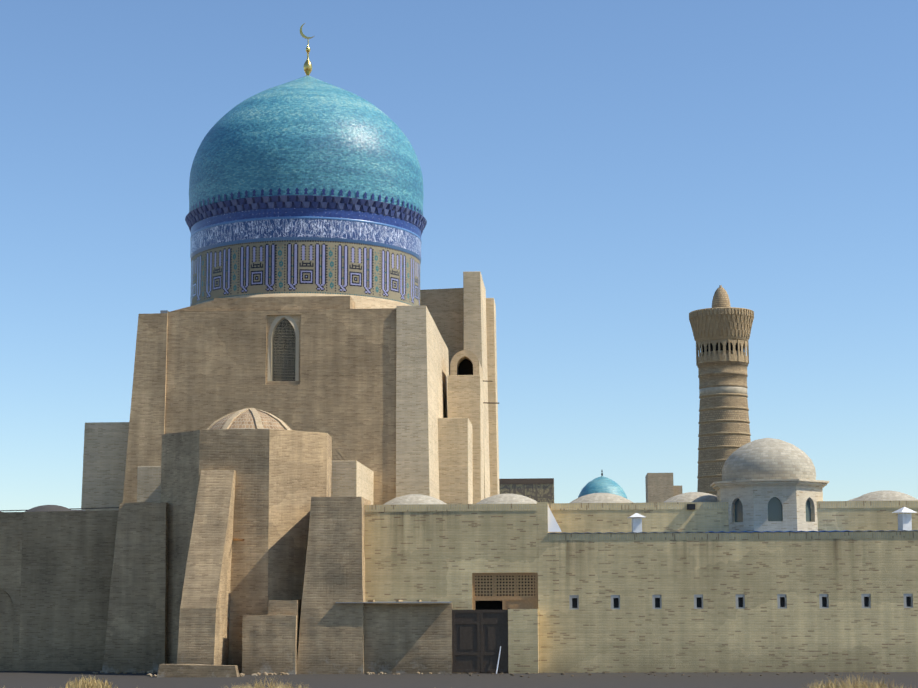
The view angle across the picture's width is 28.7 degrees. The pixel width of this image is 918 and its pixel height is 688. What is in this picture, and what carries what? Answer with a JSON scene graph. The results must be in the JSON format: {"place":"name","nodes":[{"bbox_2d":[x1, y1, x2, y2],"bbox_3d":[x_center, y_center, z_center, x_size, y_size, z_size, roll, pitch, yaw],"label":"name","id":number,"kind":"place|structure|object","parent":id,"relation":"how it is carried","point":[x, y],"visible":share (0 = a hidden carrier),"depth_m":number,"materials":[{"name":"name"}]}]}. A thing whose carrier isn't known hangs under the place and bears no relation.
{"place":"outdoors","nodes":[
{"label":"outdoors","id":0,"kind":"place"},
{"bbox_2d":[209,410,290,429],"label":"small ribbed dome","id":1,"kind":"structure","parent":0,"point":[245,420],"depth_m":80.00,"materials":[{"name":"beige brick"}]},
{"bbox_2d":[206,408,291,429],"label":"dome ribs","id":2,"kind":"object","parent":1,"relation":"attached to","point":[256,416],"visible":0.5,"depth_m":80.45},
{"bbox_2d":[123,296,448,504],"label":"mosque main block","id":3,"kind":"structure","parent":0,"point":[369,389],"depth_m":88.39,"materials":[{"name":"beige brick"}]},
{"bbox_2d":[267,315,298,380],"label":"window arch frame","id":4,"kind":"object","parent":3,"relation":"attached to","point":[271,335],"visible":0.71,"depth_m":88.79,"materials":[{"name":"beige brick"}]},
{"bbox_2d":[270,315,297,380],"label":"window lattice","id":5,"kind":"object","parent":3,"relation":"in","point":[278,339],"depth_m":89.18,"materials":[{"name":"grey wood"}]},
{"bbox_2d":[190,195,421,308],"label":"drum bands","id":6,"kind":"object","parent":3,"relation":"on","point":[319,223],"visible":0.33,"depth_m":91.84,"materials":[{"name":"tile"}]},
{"bbox_2d":[190,240,419,305],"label":"dome drum","id":7,"kind":"object","parent":6,"relation":"attached to","point":[297,266],"visible":0.69,"depth_m":91.64,"materials":[{"name":"tile"}]},
{"bbox_2d":[185,195,426,234],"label":"drum muqarnas","id":8,"kind":"object","parent":6,"relation":"attached to","point":[193,217],"visible":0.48,"depth_m":92.14,"materials":[{"name":"blue tile"}]},
{"bbox_2d":[189,75,423,215],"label":"dome","id":9,"kind":"structure","parent":6,"relation":"on","point":[308,132],"depth_m":92.89,"materials":[{"name":"teal tile"}]},
{"bbox_2d":[189,188,420,213],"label":"dome crest","id":10,"kind":"object","parent":9,"relation":"attached to","point":[306,190],"visible":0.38,"depth_m":92.04,"materials":[{"name":"teal tile"}]},
{"bbox_2d":[300,23,313,75],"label":"crescent finial","id":11,"kind":"object","parent":9,"relation":"on","point":[307,67],"visible":0.94,"depth_m":98.79,"materials":[{"name":"gold metal"}]},
{"bbox_2d":[0,671,917,687],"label":"ground","id":12,"kind":"structure","parent":0,"point":[35,679],"depth_m":66.92,"materials":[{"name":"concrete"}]},
{"bbox_2d":[93,670,439,676],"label":"rubble","id":13,"kind":"object","parent":12,"relation":"on","point":[240,674],"visible":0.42,"depth_m":72.95,"materials":[{"name":"stone"}]},
{"bbox_2d":[102,429,451,676],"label":"apse buttresses","id":14,"kind":"structure","parent":12,"relation":"on","point":[196,590],"depth_m":75.00,"materials":[{"name":"beige brick"}]},
{"bbox_2d":[336,601,451,602],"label":"sheet wall","id":15,"kind":"structure","parent":14,"relation":"on","point":[399,602],"depth_m":73.53,"materials":[{"name":"grey metal"}]},
{"bbox_2d":[368,600,436,601],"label":"stones","id":16,"kind":"object","parent":15,"relation":"on","point":[402,600],"visible":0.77,"depth_m":73.88,"materials":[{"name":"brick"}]},
{"bbox_2d":[452,608,509,673],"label":"gate","id":17,"kind":"structure","parent":12,"relation":"on","point":[479,638],"depth_m":73.48,"materials":[{"name":"brown wood"}]},
{"bbox_2d":[496,646,500,673],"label":"gate pole","id":18,"kind":"object","parent":12,"relation":"on","point":[498,660],"visible":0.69,"depth_m":73.18,"materials":[{"name":"white metal"}]},
{"bbox_2d":[508,502,917,672],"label":"annex wall","id":19,"kind":"structure","parent":12,"relation":"on","point":[845,631],"depth_m":73.72,"materials":[{"name":"beige brick"}]},
{"bbox_2d":[548,506,561,531],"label":"buttress","id":20,"kind":"structure","parent":19,"relation":"attached to","point":[553,525],"depth_m":74.77,"materials":[{"name":"white paint"}]},
{"bbox_2d":[552,540,590,621],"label":"wall stains","id":21,"kind":"object","parent":19,"relation":"attached to","point":[572,572],"visible":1,"depth_m":74.42,"materials":[{"name":"brown"}]},
{"bbox_2d":[628,513,644,532],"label":"roof vent","id":22,"kind":"object","parent":19,"relation":"on","point":[636,519],"visible":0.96,"depth_m":75.47,"materials":[{"name":"white metal"}]},
{"bbox_2d":[548,531,917,540],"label":"annex soldier course","id":23,"kind":"object","parent":19,"relation":"attached to","point":[743,535],"visible":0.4,"depth_m":74.12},
{"bbox_2d":[548,530,917,533],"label":"coping","id":24,"kind":"object","parent":19,"relation":"on","point":[743,531],"visible":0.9,"depth_m":74.26,"materials":[{"name":"grey metal"}]},
{"bbox_2d":[569,594,912,609],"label":"window frames","id":25,"kind":"structure","parent":19,"relation":"attached to","point":[743,596],"depth_m":73.76,"materials":[{"name":"black wood"}]},
{"bbox_2d":[710,479,828,532],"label":"drum","id":26,"kind":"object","parent":19,"relation":"on","point":[754,496],"depth_m":75.84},
{"bbox_2d":[722,438,815,480],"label":"small dome","id":27,"kind":"structure","parent":26,"relation":"on","point":[767,458],"depth_m":76.62,"materials":[{"name":"beige brick"}]},
{"bbox_2d":[830,539,864,598],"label":"wall stains","id":28,"kind":"object","parent":19,"relation":"attached to","point":[838,557],"visible":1,"depth_m":73.73,"materials":[{"name":"brown"}]},
{"bbox_2d":[892,507,916,530],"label":"roof vent","id":29,"kind":"object","parent":19,"relation":"on","point":[904,521],"visible":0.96,"depth_m":74.86,"materials":[{"name":"white metal"}]},
{"bbox_2d":[0,490,917,511],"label":"low roof domes","id":30,"kind":"structure","parent":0,"point":[883,495],"depth_m":79.73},
{"bbox_2d":[0,0,917,511],"label":"sky","id":31,"kind":"structure","parent":0,"point":[603,167],"materials":[{"name":"blue"}]},
{"bbox_2d":[463,271,499,498],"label":"pylon","id":32,"kind":"object","parent":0,"point":[479,322],"visible":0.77,"depth_m":108.11,"materials":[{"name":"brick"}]},
{"bbox_2d":[475,576,534,596],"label":"lattice screen","id":33,"kind":"object","parent":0,"point":[505,584],"depth_m":74.59,"materials":[{"name":"brown wood"}]},
{"bbox_2d":[578,476,626,498],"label":"distant blue dome","id":34,"kind":"structure","parent":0,"point":[602,484],"depth_m":266.69,"materials":[{"name":"teal tile"}]},
{"bbox_2d":[365,508,917,609],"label":"wall","id":35,"kind":"structure","parent":0,"point":[495,541],"depth_m":74.89,"materials":[{"name":"brick"}]},
{"bbox_2d":[371,512,456,579],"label":"wall stains","id":36,"kind":"object","parent":35,"relation":"attached to","point":[418,531],"visible":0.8,"depth_m":75.00,"materials":[{"name":"brown"}]},
{"bbox_2d":[472,573,537,672],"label":"door frame","id":37,"kind":"object","parent":35,"relation":"attached to","point":[515,602],"visible":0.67,"depth_m":74.48,"materials":[{"name":"brown wood"}]},
{"bbox_2d":[475,576,534,609],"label":"dark opening","id":38,"kind":"structure","parent":35,"relation":"attached to","point":[488,605],"depth_m":75.29,"materials":[{"name":"black"}]},
{"bbox_2d":[364,500,917,511],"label":"parapet wall","id":39,"kind":"structure","parent":35,"relation":"on","point":[614,506],"depth_m":76.41,"materials":[{"name":"brick"}]},
{"bbox_2d":[687,504,694,509],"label":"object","id":40,"kind":"structure","parent":35,"relation":"on","point":[690,506],"depth_m":76.68,"materials":[{"name":"black"}]},
{"bbox_2d":[425,671,889,677],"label":"rubble","id":41,"kind":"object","parent":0,"point":[716,672],"depth_m":71.70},
{"bbox_2d":[645,473,681,502],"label":"blocks","id":42,"kind":"structure","parent":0,"point":[660,487],"depth_m":198.86,"materials":[{"name":"brick"}]},
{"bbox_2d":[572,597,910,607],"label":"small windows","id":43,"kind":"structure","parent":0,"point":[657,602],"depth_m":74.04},
{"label":"gallery","id":44,"kind":"object","parent":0,"visible":0},
{"bbox_2d":[0,507,118,510],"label":"wall coping","id":45,"kind":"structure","parent":44,"relation":"attached to","point":[71,508],"depth_m":87.41,"materials":[{"name":"black"}]},
{"bbox_2d":[81,375,483,510],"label":"side blocks","id":46,"kind":"structure","parent":44,"relation":"on","point":[461,449],"depth_m":89.71,"materials":[{"name":"beige brick"}]},
{"bbox_2d":[450,350,482,380],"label":"arch","id":47,"kind":"structure","parent":46,"relation":"on","point":[459,357],"depth_m":98.25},
{"bbox_2d":[420,288,463,375],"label":"wall","id":48,"kind":"structure","parent":44,"relation":"on","point":[445,307],"depth_m":107.08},
{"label":"berm","id":49,"kind":"structure","parent":0,"visible":0},
{"bbox_2d":[65,675,111,687],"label":"grass tuft","id":50,"kind":"object","parent":49,"relation":"on","point":[86,683],"visible":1,"depth_m":40.79,"materials":[{"name":"beige plant"}]},
{"bbox_2d":[218,675,308,687],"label":"grass tuft","id":51,"kind":"object","parent":49,"relation":"on","point":[257,685],"visible":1,"depth_m":40.59,"materials":[{"name":"beige plant"}]},
{"bbox_2d":[801,671,911,687],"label":"grass tuft","id":52,"kind":"object","parent":49,"relation":"on","point":[849,685],"visible":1,"depth_m":39.72,"materials":[{"name":"beige plant"}]},
{"bbox_3d":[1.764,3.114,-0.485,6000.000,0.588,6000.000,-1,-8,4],"label":"ground","id":53,"kind":"structure","parent":0,"visible":0},
{"bbox_2d":[0,510,118,670],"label":"wall","id":54,"kind":"structure","parent":53,"relation":"on","point":[56,567],"depth_m":78.69,"materials":[{"name":"brick"}]},
{"bbox_2d":[499,484,553,502],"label":"distant building","id":55,"kind":"structure","parent":53,"relation":"on","point":[540,492],"depth_m":269.54,"materials":[{"name":"brick"}]},
{"bbox_2d":[499,478,553,483],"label":"parapet","id":56,"kind":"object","parent":55,"relation":"attached to","point":[530,481],"visible":0.61,"depth_m":269.69,"materials":[{"name":"brown brick"}]},
{"bbox_2d":[691,285,752,495],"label":"minaret","id":57,"kind":"object","parent":53,"relation":"on","point":[724,434],"visible":0.52,"depth_m":239.06,"materials":[{"name":"brick"}]},
{"bbox_2d":[689,308,753,365],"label":"minaret muqarnas","id":58,"kind":"object","parent":57,"relation":"attached to","point":[747,325],"visible":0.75,"depth_m":239.82,"materials":[{"name":"beige brick"}]},
{"bbox_2d":[700,350,744,355],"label":"gallery railing","id":59,"kind":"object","parent":57,"relation":"attached to","point":[727,352],"depth_m":240.00,"materials":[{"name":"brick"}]},
{"bbox_2d":[702,342,743,351],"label":"lantern openings","id":60,"kind":"object","parent":57,"relation":"attached to","point":[727,348],"depth_m":240.12,"materials":[{"name":"black"}]}
]}

